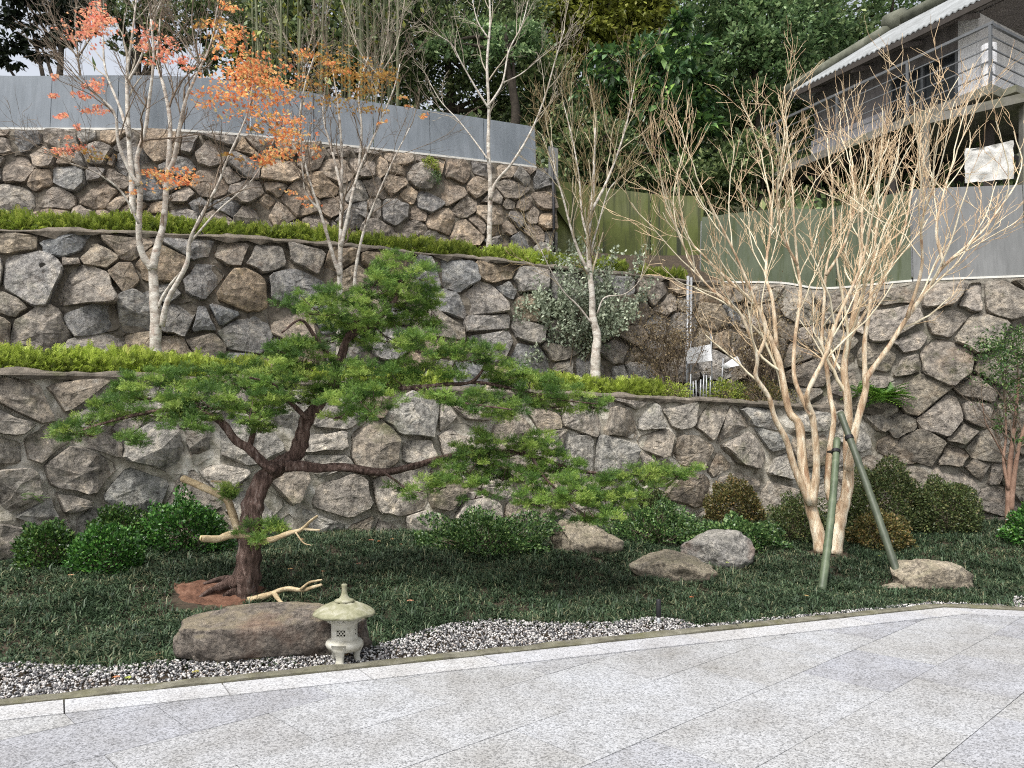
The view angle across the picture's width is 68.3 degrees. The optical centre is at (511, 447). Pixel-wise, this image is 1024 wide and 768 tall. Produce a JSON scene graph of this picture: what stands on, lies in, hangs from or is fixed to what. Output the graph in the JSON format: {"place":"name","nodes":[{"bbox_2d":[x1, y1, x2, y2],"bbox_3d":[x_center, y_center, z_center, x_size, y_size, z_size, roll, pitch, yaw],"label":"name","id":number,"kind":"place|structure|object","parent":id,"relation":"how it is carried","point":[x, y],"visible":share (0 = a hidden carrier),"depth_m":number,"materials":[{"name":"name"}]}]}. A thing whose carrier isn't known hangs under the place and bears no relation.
{"place":"outdoors","nodes":[
{"label":"outdoors","id":0,"kind":"place"},
{"bbox_2d":[0,0,920,125],"label":"sky","id":1,"kind":"structure","parent":0,"point":[112,67],"materials":[{"name":"white"}]},
{"bbox_2d":[0,608,1023,767],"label":"paving","id":2,"kind":"structure","parent":0,"point":[937,688],"depth_m":4.60,"materials":[{"name":"grey stone"}]},
{"bbox_2d":[0,514,1023,697],"bbox_3d":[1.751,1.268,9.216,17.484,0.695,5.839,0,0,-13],"label":"mondo grass","id":3,"kind":"structure","parent":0,"point":[442,589],"depth_m":7.71,"materials":[{"name":"plant"}]},
{"bbox_2d":[9,517,86,569],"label":"round bush","id":4,"kind":"object","parent":3,"relation":"on","point":[31,539],"visible":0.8,"depth_m":7.56,"materials":[{"name":"green plant"}]},
{"bbox_2d":[59,522,147,575],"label":"round bush","id":5,"kind":"object","parent":3,"relation":"on","point":[105,540],"visible":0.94,"depth_m":7.52,"materials":[{"name":"green plant"}]},
{"bbox_2d":[83,501,154,544],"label":"round bush","id":6,"kind":"object","parent":3,"relation":"on","point":[125,518],"visible":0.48,"depth_m":8.48,"materials":[{"name":"green plant"}]},
{"bbox_2d":[131,483,237,553],"bbox_3d":[-3.714,1.001,8.626,1.196,1.215,1.011,0,0,0],"label":"round bush","id":7,"kind":"object","parent":3,"relation":"on","point":[191,517],"visible":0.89,"depth_m":8.50,"materials":[{"name":"green plant"}]},
{"bbox_2d":[174,580,270,606],"bbox_3d":[-2.754,1.366,7.200,0.974,0.184,0.610,0,0,0],"label":"soil mound","id":8,"kind":"object","parent":3,"relation":"on","point":[190,592],"visible":0.4,"depth_m":7.04,"materials":[{"name":"red soil"}]},
{"bbox_2d":[173,601,372,667],"bbox_3d":[-1.835,1.440,5.860,1.461,0.431,0.584,0,0,-19],"label":"boulder","id":9,"kind":"object","parent":3,"relation":"on","point":[245,632],"visible":0.64,"depth_m":5.61,"materials":[{"name":"stone"}]},
{"bbox_2d":[312,584,374,663],"bbox_3d":[-1.248,1.300,5.619,0.455,0.577,0.455,0,0,0],"label":"stone lantern","id":10,"kind":"object","parent":3,"relation":"on","point":[343,614],"visible":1,"depth_m":5.53,"materials":[{"name":"stone"}]},
{"bbox_2d":[41,247,707,602],"bbox_3d":[-1.060,-0.257,7.373,6.416,3.562,1.228,0,0,-10],"label":"juniper tree","id":11,"kind":"object","parent":3,"relation":"on","point":[244,579],"visible":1,"depth_m":7.26,"materials":[{"name":"green plant"}]},
{"bbox_2d":[410,504,564,558],"bbox_3d":[-0.300,1.150,9.214,1.890,0.908,1.042,0,0,0],"label":"spreading shrub","id":12,"kind":"object","parent":3,"relation":"on","point":[502,530],"visible":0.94,"depth_m":9.09,"materials":[{"name":"green plant"}]},
{"bbox_2d":[0,595,1023,698],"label":"gravel","id":13,"kind":"structure","parent":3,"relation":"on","point":[33,686],"depth_m":5.78,"materials":[{"name":"gravel"}]},
{"bbox_2d":[549,519,623,554],"bbox_3d":[0.919,1.130,9.347,0.919,0.501,0.625,0,0,0],"label":"boulder","id":14,"kind":"object","parent":3,"relation":"on","point":[585,538],"visible":0.66,"depth_m":9.12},
{"bbox_2d":[628,483,674,524],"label":"rounded azalea","id":15,"kind":"object","parent":3,"relation":"on","point":[656,491],"visible":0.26,"depth_m":11.26,"materials":[{"name":"green plant"}]},
{"bbox_2d":[604,494,707,544],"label":"spreading shrub","id":16,"kind":"object","parent":3,"relation":"on","point":[656,523],"visible":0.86,"depth_m":9.93,"materials":[{"name":"green plant"}]},
{"bbox_2d":[629,549,717,582],"bbox_3d":[1.800,1.349,8.448,0.966,0.402,0.518,0,0,0],"label":"boulder","id":17,"kind":"object","parent":3,"relation":"on","point":[672,564],"visible":0.73,"depth_m":8.29,"materials":[{"name":"stone"}]},
{"bbox_2d":[680,529,755,569],"bbox_3d":[2.503,1.258,9.217,0.898,0.519,0.611,0,0,0],"label":"boulder","id":18,"kind":"object","parent":3,"relation":"on","point":[722,547],"visible":0.81,"depth_m":9.06,"materials":[{"name":"stone"}]},
{"bbox_2d":[702,473,766,522],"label":"rounded azalea","id":19,"kind":"object","parent":3,"relation":"on","point":[746,498],"visible":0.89,"depth_m":11.68,"materials":[{"name":"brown plant"}]},
{"bbox_2d":[690,510,793,553],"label":"spreading shrub","id":20,"kind":"object","parent":3,"relation":"on","point":[760,531],"visible":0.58,"depth_m":9.85,"materials":[{"name":"green plant"}]},
{"bbox_2d":[763,490,827,542],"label":"rounded azalea","id":21,"kind":"object","parent":3,"relation":"on","point":[787,512],"visible":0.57,"depth_m":10.33,"materials":[{"name":"green plant"}]},
{"bbox_2d":[597,15,1023,554],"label":"crape myrtle","id":22,"kind":"object","parent":3,"relation":"on","point":[808,487],"visible":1,"depth_m":9.72,"materials":[{"name":"beige plant"}]},
{"bbox_2d":[817,437,840,590],"bbox_3d":[3.795,0.735,9.003,0.178,1.747,1.670,0,0,26],"label":"bamboo stake","id":23,"kind":"object","parent":3,"relation":"on","point":[835,451],"visible":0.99,"depth_m":8.83,"materials":[{"name":"green wood"}]},
{"bbox_2d":[837,411,898,579],"bbox_3d":[4.299,0.556,9.178,0.283,2.052,1.424,0,0,0],"label":"bamboo stake","id":24,"kind":"object","parent":3,"relation":"on","point":[879,521],"visible":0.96,"depth_m":9.05,"materials":[{"name":"green wood"}]},
{"bbox_2d":[845,508,918,552],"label":"rounded azalea","id":25,"kind":"object","parent":3,"relation":"on","point":[897,530],"visible":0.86,"depth_m":10.06,"materials":[{"name":"green plant"}]},
{"bbox_2d":[846,453,936,532],"bbox_3d":[5.403,0.976,10.981,1.427,1.822,1.152,0,0,0],"label":"rounded azalea","id":26,"kind":"object","parent":3,"relation":"on","point":[899,478],"visible":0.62,"depth_m":10.72,"materials":[{"name":"green plant"}]},
{"bbox_2d":[890,559,973,589],"bbox_3d":[4.745,1.461,8.528,0.874,0.435,0.511,0,0,0],"label":"boulder","id":27,"kind":"object","parent":3,"relation":"on","point":[928,574],"visible":0.76,"depth_m":8.35,"materials":[{"name":"stone"}]},
{"bbox_2d":[901,472,985,534],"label":"rounded azalea","id":28,"kind":"object","parent":3,"relation":"on","point":[943,495],"visible":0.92,"depth_m":10.52,"materials":[{"name":"green plant"}]},
{"bbox_2d":[951,323,1023,520],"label":"tree","id":29,"kind":"object","parent":3,"relation":"on","point":[1010,476],"visible":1,"depth_m":11.17,"materials":[{"name":"green plant"}]},
{"bbox_2d":[994,502,1023,547],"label":"round bush","id":30,"kind":"object","parent":3,"relation":"on","point":[1015,529],"visible":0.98,"depth_m":9.94,"materials":[{"name":"green plant"}]},
{"bbox_2d":[571,252,717,280],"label":"terrace","id":31,"kind":"structure","parent":0,"point":[671,260],"depth_m":14.51,"materials":[{"name":"soil"}]},
{"bbox_2d":[0,204,201,234],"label":"hedge","id":32,"kind":"object","parent":31,"relation":"on","point":[16,218],"visible":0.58,"depth_m":10.52,"materials":[{"name":"green plant"}]},
{"bbox_2d":[46,0,186,213],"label":"slim tree","id":33,"kind":"object","parent":31,"relation":"on","point":[132,200],"visible":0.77,"depth_m":11.45,"materials":[{"name":"grey plant"}]},
{"bbox_2d":[0,128,558,256],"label":"stone wall","id":34,"kind":"structure","parent":31,"relation":"on","point":[452,204],"depth_m":12.29,"materials":[{"name":"stone"}]},
{"bbox_2d":[0,75,536,167],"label":"hoarding fence","id":35,"kind":"object","parent":34,"relation":"on","point":[506,138],"visible":0.6,"depth_m":12.32,"materials":[{"name":"metal"}]},
{"bbox_2d":[548,145,557,253],"bbox_3d":[0.756,-4.564,14.031,0.174,2.156,0.168,0,0,30],"label":"downpipe","id":36,"kind":"object","parent":34,"relation":"attached to","point":[551,174],"visible":0.6,"depth_m":14.04,"materials":[{"name":"metal"}]},
{"bbox_2d":[201,216,482,256],"bbox_3d":[-2.633,-3.292,12.120,4.475,0.624,0.807,0,0,-21],"label":"hedge","id":37,"kind":"object","parent":31,"relation":"on","point":[414,242],"visible":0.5,"depth_m":11.90,"materials":[{"name":"green plant"}]},
{"bbox_2d":[480,241,629,271],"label":"hedge","id":38,"kind":"object","parent":31,"relation":"on","point":[499,251],"visible":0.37,"depth_m":12.95,"materials":[{"name":"green plant"}]},
{"bbox_2d":[555,180,703,256],"bbox_3d":[2.211,-4.148,14.791,3.074,2.019,0.378,0,0,-4],"label":"hoarding fence","id":39,"kind":"object","parent":31,"relation":"on","point":[623,234],"visible":0.55,"depth_m":14.83,"materials":[{"name":"metal"}]},
{"bbox_2d":[633,262,687,279],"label":"hedge","id":40,"kind":"object","parent":31,"relation":"on","point":[681,274],"visible":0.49,"depth_m":13.72,"materials":[{"name":"green plant"}]},
{"bbox_2d":[461,96,1018,277],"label":"hillside","id":41,"kind":"structure","parent":0,"point":[825,192],"depth_m":19.30,"materials":[{"name":"green plant"}]},
{"bbox_2d":[0,0,112,75],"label":"cedar tree","id":42,"kind":"object","parent":41,"relation":"on","point":[11,12],"visible":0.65,"depth_m":17.44,"materials":[{"name":"green plant"}]},
{"bbox_2d":[25,0,120,74],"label":"sapling","id":43,"kind":"object","parent":41,"relation":"on","point":[66,27],"visible":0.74,"depth_m":14.54,"materials":[{"name":"brown plant"}]},
{"bbox_2d":[95,0,254,76],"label":"broadleaf tree","id":44,"kind":"object","parent":41,"relation":"on","point":[114,4],"visible":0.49,"depth_m":18.94,"materials":[{"name":"green plant"}]},
{"bbox_2d":[123,0,244,78],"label":"sapling","id":45,"kind":"object","parent":41,"relation":"on","point":[187,34],"visible":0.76,"depth_m":14.37,"materials":[{"name":"brown plant"}]},
{"bbox_2d":[204,0,292,76],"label":"bamboo","id":46,"kind":"object","parent":41,"relation":"on","point":[251,15],"visible":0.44,"depth_m":17.73,"materials":[{"name":"green plant"}]},
{"bbox_2d":[210,0,297,81],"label":"bamboo","id":47,"kind":"object","parent":41,"relation":"on","point":[257,32],"visible":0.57,"depth_m":16.36,"materials":[{"name":"green plant"}]},
{"bbox_2d":[221,0,296,80],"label":"bamboo","id":48,"kind":"object","parent":41,"relation":"on","point":[267,45],"visible":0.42,"depth_m":18.04,"materials":[{"name":"green plant"}]},
{"bbox_2d":[224,0,303,76],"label":"bamboo","id":49,"kind":"object","parent":41,"relation":"on","point":[261,21],"visible":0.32,"depth_m":18.41,"materials":[{"name":"green plant"}]},
{"bbox_2d":[244,0,312,86],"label":"bamboo","id":50,"kind":"object","parent":41,"relation":"on","point":[278,28],"visible":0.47,"depth_m":17.50,"materials":[{"name":"green plant"}]},
{"bbox_2d":[227,0,340,88],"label":"sapling","id":51,"kind":"object","parent":41,"relation":"on","point":[285,36],"visible":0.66,"depth_m":16.68,"materials":[{"name":"brown plant"}]},
{"bbox_2d":[271,0,316,82],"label":"bamboo","id":52,"kind":"object","parent":41,"relation":"on","point":[281,32],"visible":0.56,"depth_m":16.52,"materials":[{"name":"green plant"}]},
{"bbox_2d":[259,0,337,87],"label":"bamboo","id":53,"kind":"object","parent":41,"relation":"on","point":[286,49],"visible":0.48,"depth_m":17.77,"materials":[{"name":"green plant"}]},
{"bbox_2d":[262,0,343,89],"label":"bamboo","id":54,"kind":"object","parent":41,"relation":"on","point":[300,22],"visible":0.5,"depth_m":16.20,"materials":[{"name":"green plant"}]},
{"bbox_2d":[302,0,341,94],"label":"bamboo","id":55,"kind":"object","parent":41,"relation":"on","point":[323,19],"visible":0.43,"depth_m":16.30,"materials":[{"name":"green plant"}]},
{"bbox_2d":[203,0,442,108],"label":"broadleaf tree","id":56,"kind":"object","parent":41,"relation":"on","point":[305,3],"visible":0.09,"depth_m":24.15,"materials":[{"name":"green plant"}]},
{"bbox_2d":[307,0,380,97],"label":"bamboo","id":57,"kind":"object","parent":41,"relation":"on","point":[343,30],"visible":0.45,"depth_m":18.66,"materials":[{"name":"green plant"}]},
{"bbox_2d":[315,0,372,97],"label":"bamboo","id":58,"kind":"object","parent":41,"relation":"on","point":[337,4],"visible":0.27,"depth_m":18.61,"materials":[{"name":"green plant"}]},
{"bbox_2d":[342,0,350,96],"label":"bamboo","id":59,"kind":"object","parent":41,"relation":"on","point":[349,51],"visible":0.4,"depth_m":16.41,"materials":[{"name":"green plant"}]},
{"bbox_2d":[318,0,375,100],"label":"bamboo","id":60,"kind":"object","parent":41,"relation":"on","point":[360,26],"visible":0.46,"depth_m":16.44,"materials":[{"name":"green plant"}]},
{"bbox_2d":[331,1,388,98],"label":"bamboo","id":61,"kind":"object","parent":41,"relation":"on","point":[357,19],"visible":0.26,"depth_m":18.54,"materials":[{"name":"green plant"}]},
{"bbox_2d":[339,0,406,101],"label":"bamboo","id":62,"kind":"object","parent":41,"relation":"on","point":[368,25],"visible":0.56,"depth_m":17.05,"materials":[{"name":"green plant"}]},
{"bbox_2d":[332,0,423,102],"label":"bamboo","id":63,"kind":"object","parent":41,"relation":"on","point":[374,31],"visible":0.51,"depth_m":16.86,"materials":[{"name":"green plant"}]},
{"bbox_2d":[327,0,431,102],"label":"sapling","id":64,"kind":"object","parent":41,"relation":"on","point":[386,43],"visible":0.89,"depth_m":15.78,"materials":[{"name":"brown plant"}]},
{"bbox_2d":[364,0,423,104],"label":"bamboo","id":65,"kind":"object","parent":41,"relation":"on","point":[388,56],"visible":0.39,"depth_m":18.32,"materials":[{"name":"green plant"}]},
{"bbox_2d":[375,0,412,103],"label":"bamboo","id":66,"kind":"object","parent":41,"relation":"on","point":[383,30],"visible":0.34,"depth_m":17.18,"materials":[{"name":"green plant"}]},
{"bbox_2d":[368,0,421,104],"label":"bamboo","id":67,"kind":"object","parent":41,"relation":"on","point":[386,10],"visible":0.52,"depth_m":17.49,"materials":[{"name":"green plant"}]},
{"bbox_2d":[396,0,459,105],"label":"bamboo","id":68,"kind":"object","parent":41,"relation":"on","point":[397,53],"visible":0.44,"depth_m":16.55,"materials":[{"name":"green plant"}]},
{"bbox_2d":[351,0,584,144],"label":"broadleaf tree","id":69,"kind":"object","parent":41,"relation":"on","point":[458,82],"visible":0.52,"depth_m":19.30,"materials":[{"name":"green plant"}]},
{"bbox_2d":[413,11,556,123],"bbox_3d":[-0.644,-8.741,18.400,3.471,3.910,1.642,0,0,0],"label":"broadleaf tree","id":70,"kind":"object","parent":41,"relation":"on","point":[497,52],"visible":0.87,"depth_m":18.16,"materials":[{"name":"green plant"}]},
{"bbox_2d":[396,0,593,247],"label":"slim birch","id":71,"kind":"object","parent":41,"relation":"on","point":[491,188],"visible":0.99,"depth_m":13.16,"materials":[{"name":"white plant"}]},
{"bbox_2d":[46,57,1023,253],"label":"undergrowth","id":72,"kind":"object","parent":41,"relation":"on","point":[819,204],"visible":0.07,"depth_m":17.93,"materials":[{"name":"green plant"}]},
{"bbox_2d":[429,0,742,159],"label":"broadleaf tree","id":73,"kind":"object","parent":41,"relation":"on","point":[569,47],"visible":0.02,"depth_m":26.40,"materials":[{"name":"green plant"}]},
{"bbox_2d":[536,0,680,172],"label":"broadleaf tree","id":74,"kind":"object","parent":41,"relation":"on","point":[609,19],"visible":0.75,"depth_m":21.09,"materials":[{"name":"green plant"}]},
{"bbox_2d":[545,100,747,198],"bbox_3d":[2.982,-5.934,16.490,4.728,3.105,1.748,0,0,-10],"label":"hedge","id":75,"kind":"object","parent":41,"relation":"on","point":[714,171],"visible":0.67,"depth_m":16.27,"materials":[{"name":"green plant"}]},
{"bbox_2d":[568,5,737,194],"bbox_3d":[3.350,-7.414,17.310,4.110,5.283,2.400,0,0,0],"label":"loquat like tree","id":76,"kind":"object","parent":41,"relation":"on","point":[669,57],"visible":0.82,"depth_m":17.00,"materials":[{"name":"green plant"}]},
{"bbox_2d":[686,124,788,209],"bbox_3d":[5.433,-6.226,17.659,2.401,2.837,1.798,0,0,-31],"label":"evergreen","id":77,"kind":"object","parent":41,"relation":"on","point":[748,179],"visible":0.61,"depth_m":17.36,"materials":[{"name":"green plant"}]},
{"bbox_2d":[670,0,861,154],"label":"broadleaf tree","id":78,"kind":"object","parent":41,"relation":"on","point":[758,55],"visible":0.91,"depth_m":23.03,"materials":[{"name":"green plant"}]},
{"bbox_2d":[665,0,878,154],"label":"broadleaf tree","id":79,"kind":"object","parent":41,"relation":"on","point":[798,105],"visible":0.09,"depth_m":25.87,"materials":[{"name":"green plant"}]},
{"bbox_2d":[792,0,925,129],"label":"broadleaf tree","id":80,"kind":"object","parent":41,"relation":"on","point":[874,7],"visible":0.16,"depth_m":26.64,"materials":[{"name":"green plant"}]},
{"bbox_2d":[740,0,1023,202],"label":"house","id":81,"kind":"structure","parent":41,"relation":"on","point":[972,30],"depth_m":17.50,"materials":[{"name":"concrete"}]},
{"bbox_2d":[889,49,957,122],"bbox_3d":[9.669,-8.075,17.756,0.110,1.850,1.650,0,0,-30],"label":"window","id":82,"kind":"structure","parent":81,"relation":"in","point":[952,58],"depth_m":17.70,"materials":[{"name":"black glass"}]},
{"bbox_2d":[917,93,1023,194],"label":"canopy","id":83,"kind":"object","parent":81,"relation":"attached to","point":[1013,105],"visible":0.37,"depth_m":14.99,"materials":[{"name":"concrete"}]},
{"bbox_2d":[964,140,1013,182],"bbox_3d":[8.975,-5.385,14.203,0.910,0.806,0.094,0,0,0],"label":"plastic sheet","id":84,"kind":"object","parent":83,"relation":"hanging from","point":[990,169],"visible":0.89,"depth_m":14.20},
{"label":"ground","id":85,"kind":"structure","parent":0,"visible":0},
{"bbox_2d":[0,366,916,560],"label":"stone wall","id":86,"kind":"structure","parent":85,"relation":"on","point":[79,484],"depth_m":10.34,"materials":[{"name":"stone"}]},
{"bbox_2d":[852,382,916,407],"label":"fern","id":87,"kind":"object","parent":86,"relation":"on","point":[887,394],"visible":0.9,"depth_m":12.33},
{"bbox_2d":[0,604,1023,705],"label":"kerb","id":88,"kind":"structure","parent":85,"relation":"on","point":[106,690],"depth_m":5.73,"materials":[{"name":"concrete"}]},
{"bbox_2d":[725,278,1023,520],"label":"stone wall","id":89,"kind":"structure","parent":85,"relation":"on","point":[934,430],"depth_m":12.42,"materials":[{"name":"stone"}]},
{"bbox_2d":[700,191,911,289],"bbox_3d":[5.153,-3.531,13.527,3.564,1.771,0.418,0,0,23],"label":"hoarding fence","id":90,"kind":"object","parent":89,"relation":"on","point":[900,272],"visible":0.55,"depth_m":13.44,"materials":[{"name":"metal"}]},
{"bbox_2d":[909,185,1023,281],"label":"hoarding fence","id":91,"kind":"object","parent":89,"relation":"on","point":[1003,257],"visible":0.8,"depth_m":12.61,"materials":[{"name":"metal"}]},
{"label":"lower terrace","id":92,"kind":"structure","parent":0,"visible":0},
{"bbox_2d":[0,338,261,376],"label":"hedge","id":93,"kind":"object","parent":92,"relation":"on","point":[90,358],"visible":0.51,"depth_m":8.91,"materials":[{"name":"green plant"}]},
{"bbox_2d":[0,0,330,352],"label":"maple tree","id":94,"kind":"object","parent":92,"relation":"on","point":[158,317],"visible":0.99,"depth_m":9.60,"materials":[{"name":"orange plant"}]},
{"bbox_2d":[260,357,453,386],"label":"hedge","id":95,"kind":"object","parent":92,"relation":"on","point":[433,380],"visible":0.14,"depth_m":10.73,"materials":[{"name":"green plant"}]},
{"bbox_2d":[242,0,489,354],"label":"maple tree","id":96,"kind":"object","parent":92,"relation":"on","point":[343,230],"visible":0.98,"depth_m":11.02,"materials":[{"name":"orange plant"}]},
{"bbox_2d":[0,227,747,398],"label":"stone wall","id":97,"kind":"structure","parent":92,"relation":"on","point":[82,286],"depth_m":11.13,"materials":[{"name":"stone"}]},
{"bbox_2d":[685,276,691,397],"bbox_3d":[3.078,-1.891,13.123,0.109,2.319,0.734,0,0,15],"label":"drain pipe","id":98,"kind":"object","parent":97,"relation":"attached to","point":[689,368],"visible":0.48,"depth_m":13.19,"materials":[{"name":"metal"}]},
{"bbox_2d":[497,236,658,365],"bbox_3d":[0.914,-2.418,13.071,3.280,2.568,2.105,0,0,0],"label":"silver shrub","id":99,"kind":"object","parent":92,"relation":"on","point":[562,314],"visible":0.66,"depth_m":12.59,"materials":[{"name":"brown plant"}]},
{"bbox_2d":[526,370,666,395],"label":"hedge","id":100,"kind":"object","parent":92,"relation":"on","point":[637,385],"visible":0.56,"depth_m":12.13,"materials":[{"name":"green plant"}]},
{"bbox_2d":[498,22,707,388],"bbox_3d":[1.358,-4.040,12.468,3.236,6.171,2.694,0,0,0],"label":"kinked tree","id":101,"kind":"object","parent":92,"relation":"on","point":[595,360],"visible":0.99,"depth_m":12.28,"materials":[{"name":"beige plant"}]},
{"bbox_2d":[653,376,692,397],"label":"shrub","id":102,"kind":"object","parent":92,"relation":"on","point":[669,391],"visible":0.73,"depth_m":12.42,"materials":[{"name":"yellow plant"}]},
{"bbox_2d":[623,285,723,392],"bbox_3d":[2.652,-1.900,12.790,1.736,2.010,1.469,0,0,0],"label":"dry shrub","id":103,"kind":"object","parent":92,"relation":"on","point":[670,351],"visible":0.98,"depth_m":12.64,"materials":[{"name":"brown plant"}]},
{"bbox_2d":[685,334,712,397],"bbox_3d":[3.158,-1.342,12.761,0.478,1.169,0.082,0,0,5],"label":"notice board","id":104,"kind":"object","parent":92,"relation":"on","point":[707,357],"visible":0.69,"depth_m":12.76,"materials":[{"name":"metal"}]},
{"bbox_2d":[699,376,749,399],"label":"shrub","id":105,"kind":"object","parent":92,"relation":"on","point":[727,387],"visible":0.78,"depth_m":12.60,"materials":[{"name":"green plant"}]},
{"bbox_2d":[727,375,798,403],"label":"shrub","id":106,"kind":"object","parent":92,"relation":"on","point":[758,389],"visible":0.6,"depth_m":12.69,"materials":[{"name":"green plant"}]},
{"bbox_2d":[721,270,828,399],"bbox_3d":[4.606,-1.887,13.016,1.999,2.120,1.542,0,0,10],"label":"dry shrub","id":107,"kind":"object","parent":92,"relation":"on","point":[765,370],"visible":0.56,"depth_m":12.94,"materials":[{"name":"brown plant"}]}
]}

